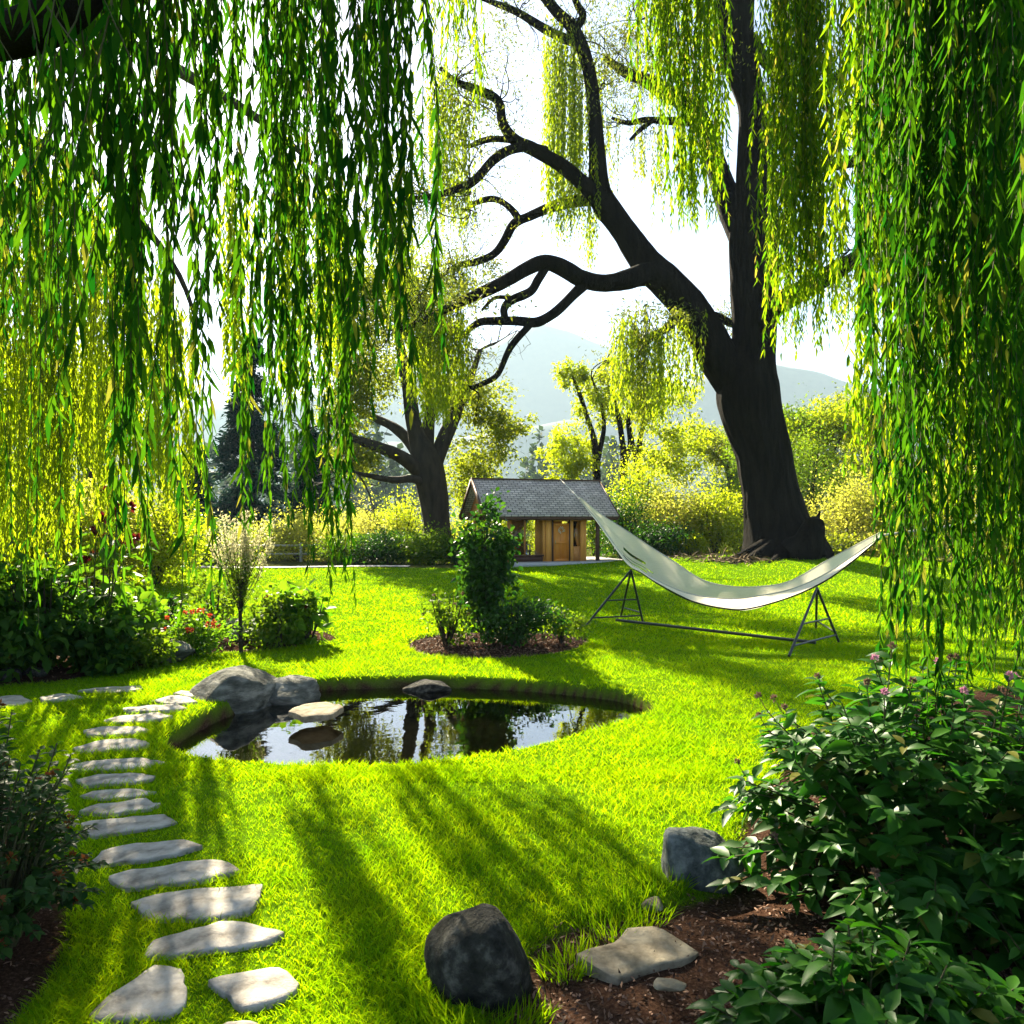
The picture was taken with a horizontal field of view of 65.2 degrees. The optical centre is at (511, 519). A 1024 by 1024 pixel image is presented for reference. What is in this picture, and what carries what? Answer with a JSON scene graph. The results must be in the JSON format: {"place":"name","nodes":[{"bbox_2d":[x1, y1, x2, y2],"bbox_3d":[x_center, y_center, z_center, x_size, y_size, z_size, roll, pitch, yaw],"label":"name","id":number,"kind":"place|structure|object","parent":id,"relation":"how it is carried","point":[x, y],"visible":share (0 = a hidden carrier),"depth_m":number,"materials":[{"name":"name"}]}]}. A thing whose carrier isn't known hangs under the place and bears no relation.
{"place":"outdoors","nodes":[
{"label":"outdoors","id":0,"kind":"place"},
{"bbox_2d":[288,702,343,722],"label":"flat slab","id":1,"kind":"structure","parent":0,"point":[314,712],"depth_m":7.03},
{"bbox_2d":[9,325,681,450],"bbox_3d":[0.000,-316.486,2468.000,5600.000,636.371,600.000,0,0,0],"label":"mountain","id":2,"kind":"structure","parent":0,"point":[542,397],"depth_m":2442.28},
{"bbox_2d":[0,0,988,414],"label":"sky","id":3,"kind":"structure","parent":0,"point":[703,257],"materials":[{"name":"white"}]},
{"bbox_2d":[0,553,1023,1023],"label":"grass","id":4,"kind":"structure","parent":0,"point":[420,995],"depth_m":4.95,"materials":[{"name":"plant"}]},
{"bbox_2d":[0,521,1023,1023],"bbox_3d":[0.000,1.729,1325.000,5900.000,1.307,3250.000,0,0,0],"label":"ground","id":5,"kind":"structure","parent":0,"point":[384,719],"depth_m":6.26,"materials":[{"name":"plant"}]},
{"bbox_2d":[0,695,31,707],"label":"stepping stone","id":6,"kind":"object","parent":5,"relation":"on","point":[14,700],"visible":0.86,"depth_m":7.47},
{"bbox_2d":[0,542,61,681],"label":"dark bush","id":7,"kind":"object","parent":5,"relation":"on","point":[6,599],"visible":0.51,"depth_m":8.51,"materials":[{"name":"green plant"}]},
{"bbox_2d":[4,336,81,504],"bbox_3d":[-23.530,-3.730,38.552,7.864,11.278,5.699,0,0,45],"label":"broad tree","id":8,"kind":"object","parent":5,"relation":"on","point":[28,418],"visible":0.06,"depth_m":37.88,"materials":[{"name":"green plant"}]},
{"bbox_2d":[0,698,110,959],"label":"flowering bush","id":9,"kind":"object","parent":5,"relation":"on","point":[35,887],"visible":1,"depth_m":3.23,"materials":[{"name":"green plant"}]},
{"bbox_2d":[40,693,82,702],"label":"stepping stone","id":10,"kind":"object","parent":5,"relation":"on","point":[58,697],"visible":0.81,"depth_m":7.51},
{"bbox_2d":[0,445,138,591],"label":"shrub","id":11,"kind":"object","parent":5,"relation":"on","point":[66,556],"visible":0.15,"depth_m":16.78,"materials":[{"name":"green plant"}]},
{"bbox_2d":[0,548,161,682],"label":"dark bush","id":12,"kind":"object","parent":5,"relation":"on","point":[54,625],"visible":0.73,"depth_m":8.76,"materials":[{"name":"green plant"}]},
{"bbox_2d":[62,593,144,677],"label":"dark bush","id":13,"kind":"object","parent":5,"relation":"on","point":[97,625],"visible":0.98,"depth_m":8.79,"materials":[{"name":"green plant"}]},
{"bbox_2d":[53,339,154,507],"bbox_3d":[-20.463,-3.723,40.658,7.700,11.465,6.334,0,0,39],"label":"broad tree","id":14,"kind":"object","parent":5,"relation":"on","point":[90,474],"visible":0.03,"depth_m":39.45,"materials":[{"name":"green plant"}]},
{"bbox_2d":[13,467,201,588],"bbox_3d":[-9.468,0.373,18.355,4.094,4.264,5.270,0,0,0],"label":"shrub","id":15,"kind":"object","parent":5,"relation":"on","point":[125,562],"visible":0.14,"depth_m":18.22,"materials":[{"name":"green plant"}]},
{"bbox_2d":[60,485,157,656],"bbox_3d":[-4.729,0.644,9.200,1.043,2.157,0.848,0,0,28],"label":"tall flower","id":16,"kind":"object","parent":5,"relation":"on","point":[115,585],"visible":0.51,"depth_m":9.15,"materials":[{"name":"green plant"}]},
{"bbox_2d":[78,686,142,692],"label":"stepping stone","id":17,"kind":"object","parent":5,"relation":"on","point":[114,688],"visible":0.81,"depth_m":7.91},
{"bbox_2d":[73,738,148,753],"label":"stepping stone","id":18,"kind":"object","parent":5,"relation":"on","point":[103,745],"visible":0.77,"depth_m":5.92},
{"bbox_2d":[76,773,155,788],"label":"stepping stone","id":19,"kind":"object","parent":5,"relation":"on","point":[97,779],"visible":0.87,"depth_m":5.17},
{"bbox_2d":[83,726,148,737],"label":"stepping stone","id":20,"kind":"object","parent":5,"relation":"on","point":[110,730],"visible":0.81,"depth_m":6.32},
{"bbox_2d":[73,758,163,773],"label":"stepping stone","id":21,"kind":"object","parent":5,"relation":"on","point":[123,762],"visible":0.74,"depth_m":5.50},
{"bbox_2d":[80,788,156,800],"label":"stepping stone","id":22,"kind":"object","parent":5,"relation":"on","point":[107,794],"visible":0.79,"depth_m":4.92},
{"bbox_2d":[79,798,159,817],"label":"stepping stone","id":23,"kind":"object","parent":5,"relation":"on","point":[129,805],"visible":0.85,"depth_m":4.67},
{"bbox_2d":[81,814,177,838],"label":"stepping stone","id":24,"kind":"object","parent":5,"relation":"on","point":[128,824],"visible":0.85,"depth_m":4.42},
{"bbox_2d":[101,571,171,638],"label":"leafy bush","id":25,"kind":"object","parent":5,"relation":"on","point":[152,605],"visible":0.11,"depth_m":9.89,"materials":[{"name":"green plant"}]},
{"bbox_2d":[89,965,186,1023],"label":"stepping stone","id":26,"kind":"object","parent":5,"relation":"on","point":[155,991],"visible":0.98,"depth_m":2.80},
{"bbox_2d":[104,712,172,723],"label":"stepping stone","id":27,"kind":"object","parent":5,"relation":"on","point":[148,716],"visible":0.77,"depth_m":6.73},
{"bbox_2d":[92,839,202,868],"bbox_3d":[-1.850,1.726,4.080,0.517,0.106,0.248,0,0,-16],"label":"stepping stone","id":28,"kind":"object","parent":5,"relation":"on","point":[136,853],"visible":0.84,"depth_m":4.05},
{"bbox_2d":[123,627,179,669],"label":"green bush","id":29,"kind":"object","parent":5,"relation":"on","point":[146,643],"visible":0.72,"depth_m":9.20,"materials":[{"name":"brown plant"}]},
{"bbox_2d":[123,703,186,713],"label":"stepping stone","id":30,"kind":"object","parent":5,"relation":"on","point":[156,708],"visible":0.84,"depth_m":7.07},
{"bbox_2d":[77,457,238,588],"bbox_3d":[-8.655,0.413,19.418,4.388,3.901,4.220,0,0,-32],"label":"shrub","id":31,"kind":"object","parent":5,"relation":"on","point":[165,560],"visible":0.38,"depth_m":19.14,"materials":[{"name":"green plant"}]},
{"bbox_2d":[149,640,194,662],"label":"stone","id":32,"kind":"object","parent":5,"relation":"on","point":[184,651],"visible":0.36,"depth_m":9.54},
{"bbox_2d":[108,859,239,892],"bbox_3d":[-1.606,1.726,3.817,0.601,0.105,0.259,0,0,-14],"label":"stepping stone","id":33,"kind":"object","parent":5,"relation":"on","point":[182,872],"visible":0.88,"depth_m":3.79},
{"bbox_2d":[156,593,194,636],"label":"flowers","id":34,"kind":"object","parent":5,"relation":"on","point":[172,602],"visible":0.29,"depth_m":11.59,"materials":[{"name":"green plant"}]},
{"bbox_2d":[154,695,197,705],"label":"stepping stone","id":35,"kind":"object","parent":5,"relation":"on","point":[176,699],"visible":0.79,"depth_m":7.39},
{"bbox_2d":[0,40,353,582],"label":"weeping willow","id":36,"kind":"object","parent":5,"relation":"on","point":[16,437],"visible":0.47,"depth_m":9.10,"materials":[{"name":"green plant"}]},
{"bbox_2d":[172,441,218,545],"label":"conifer","id":37,"kind":"object","parent":5,"relation":"on","point":[201,500],"visible":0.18,"depth_m":46.53,"materials":[{"name":"green plant"}]},
{"bbox_2d":[131,884,262,923],"bbox_3d":[-1.400,1.723,3.530,0.562,0.111,0.322,0,0,0],"label":"stepping stone","id":38,"kind":"object","parent":5,"relation":"on","point":[225,901],"visible":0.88,"depth_m":3.50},
{"bbox_2d":[150,599,248,656],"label":"flowering bush","id":39,"kind":"object","parent":5,"relation":"on","point":[200,641],"visible":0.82,"depth_m":10.03,"materials":[{"name":"green plant"}]},
{"bbox_2d":[159,557,253,627],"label":"green bush","id":40,"kind":"object","parent":5,"relation":"on","point":[201,593],"visible":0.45,"depth_m":12.07,"materials":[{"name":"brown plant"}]},
{"bbox_2d":[143,921,284,960],"bbox_3d":[-1.195,1.724,3.233,0.532,0.108,0.229,0,0,-17],"label":"stepping stone","id":41,"kind":"object","parent":5,"relation":"on","point":[229,936],"visible":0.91,"depth_m":3.20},
{"bbox_2d":[176,508,254,564],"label":"shrub","id":42,"kind":"object","parent":5,"relation":"on","point":[217,539],"visible":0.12,"depth_m":26.91,"materials":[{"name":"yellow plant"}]},
{"bbox_2d":[189,665,275,728],"bbox_3d":[-2.696,1.779,7.857,0.988,0.656,0.720,0,0,-37],"label":"boulder","id":43,"kind":"object","parent":5,"relation":"on","point":[245,692],"visible":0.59,"depth_m":7.60,"materials":[{"name":"stone"}]},
{"bbox_2d":[204,507,276,652],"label":"wispy shrub","id":44,"kind":"object","parent":5,"relation":"on","point":[240,577],"visible":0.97,"depth_m":10.23,"materials":[{"name":"brown plant"}]},
{"bbox_2d":[0,0,487,639],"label":"weeping willow","id":45,"kind":"object","parent":5,"relation":"on","point":[94,34],"visible":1,"depth_m":2.95,"materials":[{"name":"green plant"}]},
{"bbox_2d":[200,336,295,547],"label":"conifer","id":46,"kind":"object","parent":5,"relation":"on","point":[230,438],"visible":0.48,"depth_m":41.52,"materials":[{"name":"green plant"}]},
{"bbox_2d":[208,967,298,1013],"bbox_3d":[-0.925,1.723,2.897,0.301,0.111,0.226,0,0,43],"label":"stepping stone","id":47,"kind":"object","parent":5,"relation":"on","point":[254,991],"visible":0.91,"depth_m":2.87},
{"bbox_2d":[204,521,313,559],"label":"shrub","id":48,"kind":"object","parent":5,"relation":"on","point":[250,543],"visible":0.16,"depth_m":29.33,"materials":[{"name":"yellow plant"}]},
{"bbox_2d":[232,581,342,653],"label":"green bush","id":49,"kind":"object","parent":5,"relation":"on","point":[261,623],"visible":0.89,"depth_m":10.66,"materials":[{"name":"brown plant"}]},
{"bbox_2d":[230,498,358,561],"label":"shrub","id":50,"kind":"object","parent":5,"relation":"on","point":[298,526],"visible":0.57,"depth_m":28.40,"materials":[{"name":"green plant"}]},
{"bbox_2d":[268,675,320,716],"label":"boulder","id":51,"kind":"object","parent":5,"relation":"on","point":[290,692],"visible":0.7,"depth_m":7.98,"materials":[{"name":"stone"}]},
{"bbox_2d":[263,579,336,647],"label":"leafy bush","id":52,"kind":"object","parent":5,"relation":"on","point":[317,619],"visible":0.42,"depth_m":11.04,"materials":[{"name":"green plant"}]},
{"bbox_2d":[285,427,347,550],"bbox_3d":[-9.960,-1.258,40.034,3.562,6.816,3.927,0,0,0],"label":"conifer","id":53,"kind":"object","parent":5,"relation":"on","point":[318,479],"visible":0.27,"depth_m":39.44,"materials":[{"name":"green plant"}]},
{"bbox_2d":[284,518,372,563],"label":"shrub","id":54,"kind":"object","parent":5,"relation":"on","point":[323,553],"visible":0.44,"depth_m":26.94,"materials":[{"name":"green plant"}]},
{"bbox_2d":[304,489,416,540],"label":"shrub","id":55,"kind":"object","parent":5,"relation":"on","point":[360,522],"visible":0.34,"depth_m":32.51,"materials":[{"name":"yellow plant"}]},
{"bbox_2d":[335,519,431,565],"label":"shrub","id":56,"kind":"object","parent":5,"relation":"on","point":[377,554],"visible":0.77,"depth_m":26.46,"materials":[{"name":"green plant"}]},
{"bbox_2d":[364,485,453,549],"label":"shrub","id":57,"kind":"object","parent":5,"relation":"on","point":[404,517],"visible":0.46,"depth_m":33.68,"materials":[{"name":"yellow plant"}]},
{"bbox_2d":[291,217,539,557],"bbox_3d":[-4.859,-5.328,31.669,10.718,13.948,8.426,0,0,-44],"label":"spreading tree","id":58,"kind":"object","parent":5,"relation":"on","point":[423,465],"visible":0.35,"depth_m":30.87,"materials":[{"name":"green plant"}]},
{"bbox_2d":[382,515,458,565],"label":"shrub","id":59,"kind":"object","parent":5,"relation":"on","point":[429,549],"visible":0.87,"depth_m":26.26,"materials":[{"name":"green plant"}]},
{"bbox_2d":[402,679,452,699],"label":"boulder","id":60,"kind":"object","parent":5,"relation":"on","point":[426,689],"visible":1,"depth_m":8.51,"materials":[{"name":"stone"}]},
{"bbox_2d":[407,588,484,646],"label":"shrub","id":61,"kind":"object","parent":5,"relation":"on","point":[439,610],"visible":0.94,"depth_m":10.61,"materials":[{"name":"green plant"}]},
{"bbox_2d":[435,529,473,564],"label":"shrub","id":62,"kind":"object","parent":5,"relation":"on","point":[455,559],"visible":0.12,"depth_m":26.42,"materials":[{"name":"green plant"}]},
{"bbox_2d":[424,903,532,1013],"bbox_3d":[-0.125,1.613,2.919,0.403,0.415,0.338,0,0,0],"label":"boulder","id":63,"kind":"object","parent":5,"relation":"on","point":[477,955],"visible":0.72,"depth_m":2.81,"materials":[{"name":"stone"}]},
{"bbox_2d":[448,487,523,641],"bbox_3d":[-0.341,0.626,10.976,1.030,2.160,1.175,0,0,18],"label":"shrub","id":64,"kind":"object","parent":5,"relation":"on","point":[483,577],"visible":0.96,"depth_m":10.77,"materials":[{"name":"green plant"}]},
{"bbox_2d":[446,433,529,539],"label":"shrub","id":65,"kind":"object","parent":5,"relation":"on","point":[456,526],"visible":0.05,"depth_m":33.90,"materials":[{"name":"green plant"}]},
{"bbox_2d":[5,413,976,526],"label":"distant wood","id":66,"kind":"object","parent":5,"relation":"on","point":[393,468],"visible":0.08,"depth_m":209.38,"materials":[{"name":"green plant"}]},
{"bbox_2d":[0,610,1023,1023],"bbox_3d":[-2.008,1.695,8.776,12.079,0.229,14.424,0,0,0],"label":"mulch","id":67,"kind":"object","parent":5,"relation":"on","point":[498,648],"visible":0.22,"depth_m":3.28,"materials":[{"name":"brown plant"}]},
{"bbox_2d":[576,926,698,985],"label":"flat slab","id":68,"kind":"structure","parent":67,"relation":"on","point":[629,953],"depth_m":3.01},
{"bbox_2d":[653,978,685,991],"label":"stone","id":69,"kind":"object","parent":67,"relation":"on","point":[667,984],"visible":1,"depth_m":2.70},
{"bbox_2d":[447,592,581,648],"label":"rounded bush","id":70,"kind":"object","parent":5,"relation":"on","point":[513,631],"visible":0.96,"depth_m":10.34,"materials":[{"name":"green plant"}]},
{"bbox_2d":[501,520,534,554],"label":"shrub","id":71,"kind":"object","parent":5,"relation":"on","point":[529,527],"visible":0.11,"depth_m":32.73,"materials":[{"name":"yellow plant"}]},
{"bbox_2d":[459,478,622,566],"bbox_3d":[1.159,0.043,27.159,5.300,2.890,3.740,0,0,-18],"label":"garden hut","id":72,"kind":"object","parent":5,"relation":"on","point":[548,506],"visible":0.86,"depth_m":26.34,"materials":[{"name":"tile"}]},
{"bbox_2d":[512,520,529,554],"bbox_3d":[0.486,0.518,25.836,1.050,1.200,0.050,0,0,-18],"label":"window","id":73,"kind":"structure","parent":72,"relation":"in","point":[518,524],"depth_m":25.78,"materials":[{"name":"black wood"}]},
{"bbox_2d":[552,520,569,560],"bbox_3d":[1.591,0.668,26.185,0.643,1.380,0.158,0,0,-18],"label":"door","id":74,"kind":"structure","parent":72,"relation":"in","point":[560,531],"depth_m":26.18,"materials":[{"name":"brown wood"}]},
{"bbox_2d":[573,520,580,560],"bbox_3d":[2.127,0.643,26.379,0.260,1.410,0.060,0,0,-18],"label":"window","id":75,"kind":"structure","parent":72,"relation":"in","point":[576,549],"depth_m":26.36,"materials":[{"name":"orange wood"}]},
{"bbox_2d":[534,599,597,644],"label":"rounded bush","id":76,"kind":"object","parent":5,"relation":"on","point":[575,622],"visible":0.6,"depth_m":10.84,"materials":[{"name":"green plant"}]},
{"bbox_2d":[534,339,617,480],"bbox_3d":[3.377,-3.692,40.166,4.592,11.385,4.305,0,0,-24],"label":"slender tree","id":77,"kind":"object","parent":5,"relation":"on","point":[572,466],"visible":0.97,"depth_m":39.77,"materials":[{"name":"green plant"}]},
{"bbox_2d":[565,494,614,556],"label":"shrub","id":78,"kind":"object","parent":5,"relation":"on","point":[591,530],"visible":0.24,"depth_m":31.57,"materials":[{"name":"green plant"}]},
{"bbox_2d":[327,0,878,563],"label":"old willow","id":79,"kind":"object","parent":5,"relation":"on","point":[739,372],"visible":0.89,"depth_m":23.81,"materials":[{"name":"green plant"}]},
{"bbox_2d":[586,473,660,558],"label":"shrub","id":80,"kind":"object","parent":5,"relation":"on","point":[623,514],"visible":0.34,"depth_m":28.68,"materials":[{"name":"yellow plant"}]},
{"bbox_2d":[574,349,674,509],"bbox_3d":[5.866,-3.236,40.137,5.525,10.477,3.872,0,0,0],"label":"slender tree","id":81,"kind":"object","parent":5,"relation":"on","point":[606,394],"visible":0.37,"depth_m":39.89,"materials":[{"name":"green plant"}]},
{"bbox_2d":[588,427,692,556],"bbox_3d":[4.950,-0.765,30.957,4.469,6.588,4.584,0,0,0],"label":"shrub","id":82,"kind":"object","parent":5,"relation":"on","point":[635,479],"visible":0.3,"depth_m":30.71,"materials":[{"name":"yellow plant"}]},
{"bbox_2d":[605,513,715,558],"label":"shrub","id":83,"kind":"object","parent":5,"relation":"on","point":[659,536],"visible":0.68,"depth_m":26.85,"materials":[{"name":"green plant"}]},
{"bbox_2d":[612,377,714,496],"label":"slender tree","id":84,"kind":"object","parent":5,"relation":"on","point":[675,448],"visible":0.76,"depth_m":40.13,"materials":[{"name":"green plant"}]},
{"bbox_2d":[622,459,738,555],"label":"shrub","id":85,"kind":"object","parent":5,"relation":"on","point":[668,512],"visible":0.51,"depth_m":28.32,"materials":[{"name":"yellow plant"}]},
{"bbox_2d":[665,526,715,556],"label":"shrub","id":86,"kind":"object","parent":5,"relation":"on","point":[701,542],"visible":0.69,"depth_m":26.92,"materials":[{"name":"green plant"}]},
{"bbox_2d":[654,466,743,554],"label":"shrub","id":87,"kind":"object","parent":5,"relation":"on","point":[725,507],"visible":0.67,"depth_m":28.09,"materials":[{"name":"green plant"}]},
{"bbox_2d":[661,826,743,893],"bbox_3d":[0.915,1.710,3.860,0.379,0.478,0.356,0,0,0],"label":"boulder","id":88,"kind":"object","parent":5,"relation":"on","point":[686,851],"visible":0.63,"depth_m":3.73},
{"bbox_2d":[681,420,739,502],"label":"broad tree","id":89,"kind":"object","parent":5,"relation":"on","point":[714,458],"visible":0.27,"depth_m":49.14,"materials":[{"name":"green plant"}]},
{"bbox_2d":[586,569,839,656],"bbox_3d":[2.867,1.244,11.898,3.734,0.923,2.974,0,0,29],"label":"hammock stand","id":90,"kind":"object","parent":5,"relation":"on","point":[816,593],"visible":0.95,"depth_m":11.58,"materials":[{"name":"grey metal"}]},
{"bbox_2d":[560,479,1019,610],"bbox_3d":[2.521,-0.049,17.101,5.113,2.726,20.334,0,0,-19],"label":"hammock","id":91,"kind":"object","parent":90,"relation":"hanging from","point":[677,579],"visible":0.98,"depth_m":12.15,"materials":[{"name":"fabric"}]},
{"bbox_2d":[697,437,743,553],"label":"shrub","id":92,"kind":"object","parent":5,"relation":"on","point":[728,485],"visible":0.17,"depth_m":31.83,"materials":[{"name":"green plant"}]},
{"bbox_2d":[668,548,806,565],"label":"root litter","id":93,"kind":"object","parent":5,"relation":"on","point":[717,558],"visible":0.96,"depth_m":22.85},
{"bbox_2d":[716,395,842,471],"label":"broad tree","id":94,"kind":"object","parent":5,"relation":"on","point":[788,413],"visible":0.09,"depth_m":43.01,"materials":[{"name":"green plant"}]},
{"bbox_2d":[783,381,863,525],"bbox_3d":[11.993,-1.170,32.961,5.585,9.032,6.000,0,0,0],"label":"shrub","id":95,"kind":"object","parent":5,"relation":"on","point":[809,468],"visible":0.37,"depth_m":32.43,"materials":[{"name":"green plant"}]},
{"bbox_2d":[625,0,1023,759],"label":"weeping willow","id":96,"kind":"object","parent":5,"relation":"on","point":[937,128],"visible":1,"depth_m":3.81,"materials":[{"name":"green plant"}]},
{"bbox_2d":[785,393,873,510],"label":"broad tree","id":97,"kind":"object","parent":5,"relation":"on","point":[835,420],"visible":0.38,"depth_m":41.59,"materials":[{"name":"green plant"}]},
{"bbox_2d":[800,447,903,554],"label":"shrub","id":98,"kind":"object","parent":5,"relation":"on","point":[846,509],"visible":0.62,"depth_m":28.51,"materials":[{"name":"yellow plant"}]},
{"bbox_2d":[825,525,880,555],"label":"shrub","id":99,"kind":"object","parent":5,"relation":"on","point":[838,544],"visible":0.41,"depth_m":26.45,"materials":[{"name":"yellow plant"}]},
{"bbox_2d":[686,920,1023,1023],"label":"broadleaf bush","id":100,"kind":"object","parent":5,"relation":"on","point":[838,979],"visible":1,"depth_m":2.29,"materials":[{"name":"green plant"}]},
{"bbox_2d":[704,642,1023,994],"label":"broadleaf bush","id":101,"kind":"object","parent":5,"relation":"on","point":[885,790],"visible":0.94,"depth_m":3.24,"materials":[{"name":"green plant"}]},
{"bbox_2d":[804,382,928,530],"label":"broad tree","id":102,"kind":"object","parent":5,"relation":"on","point":[860,439],"visible":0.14,"depth_m":45.45,"materials":[{"name":"green plant"}]},
{"bbox_2d":[842,526,924,557],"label":"shrub","id":103,"kind":"object","parent":5,"relation":"on","point":[876,554],"visible":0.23,"depth_m":26.39,"materials":[{"name":"green plant"}]},
{"bbox_2d":[823,420,997,560],"bbox_3d":[14.026,-0.412,28.325,5.910,6.308,5.776,0,0,0],"label":"shrub","id":104,"kind":"object","parent":5,"relation":"on","point":[879,523],"visible":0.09,"depth_m":28.18,"materials":[{"name":"green plant"}]},
{"bbox_2d":[887,442,1005,561],"bbox_3d":[15.924,-0.115,28.005,5.963,6.248,5.650,0,0,-36],"label":"shrub","id":105,"kind":"object","parent":5,"relation":"on","point":[974,499],"visible":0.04,"depth_m":27.48,"materials":[{"name":"green plant"}]},
{"bbox_2d":[938,757,1023,961],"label":"broadleaf bush","id":106,"kind":"object","parent":5,"relation":"on","point":[1017,887],"visible":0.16,"depth_m":2.90,"materials":[{"name":"green plant"}]},
{"bbox_2d":[73,365,976,520],"bbox_3d":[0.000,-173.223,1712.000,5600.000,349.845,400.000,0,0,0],"label":"hill","id":107,"kind":"structure","parent":0,"point":[810,381],"depth_m":1704.47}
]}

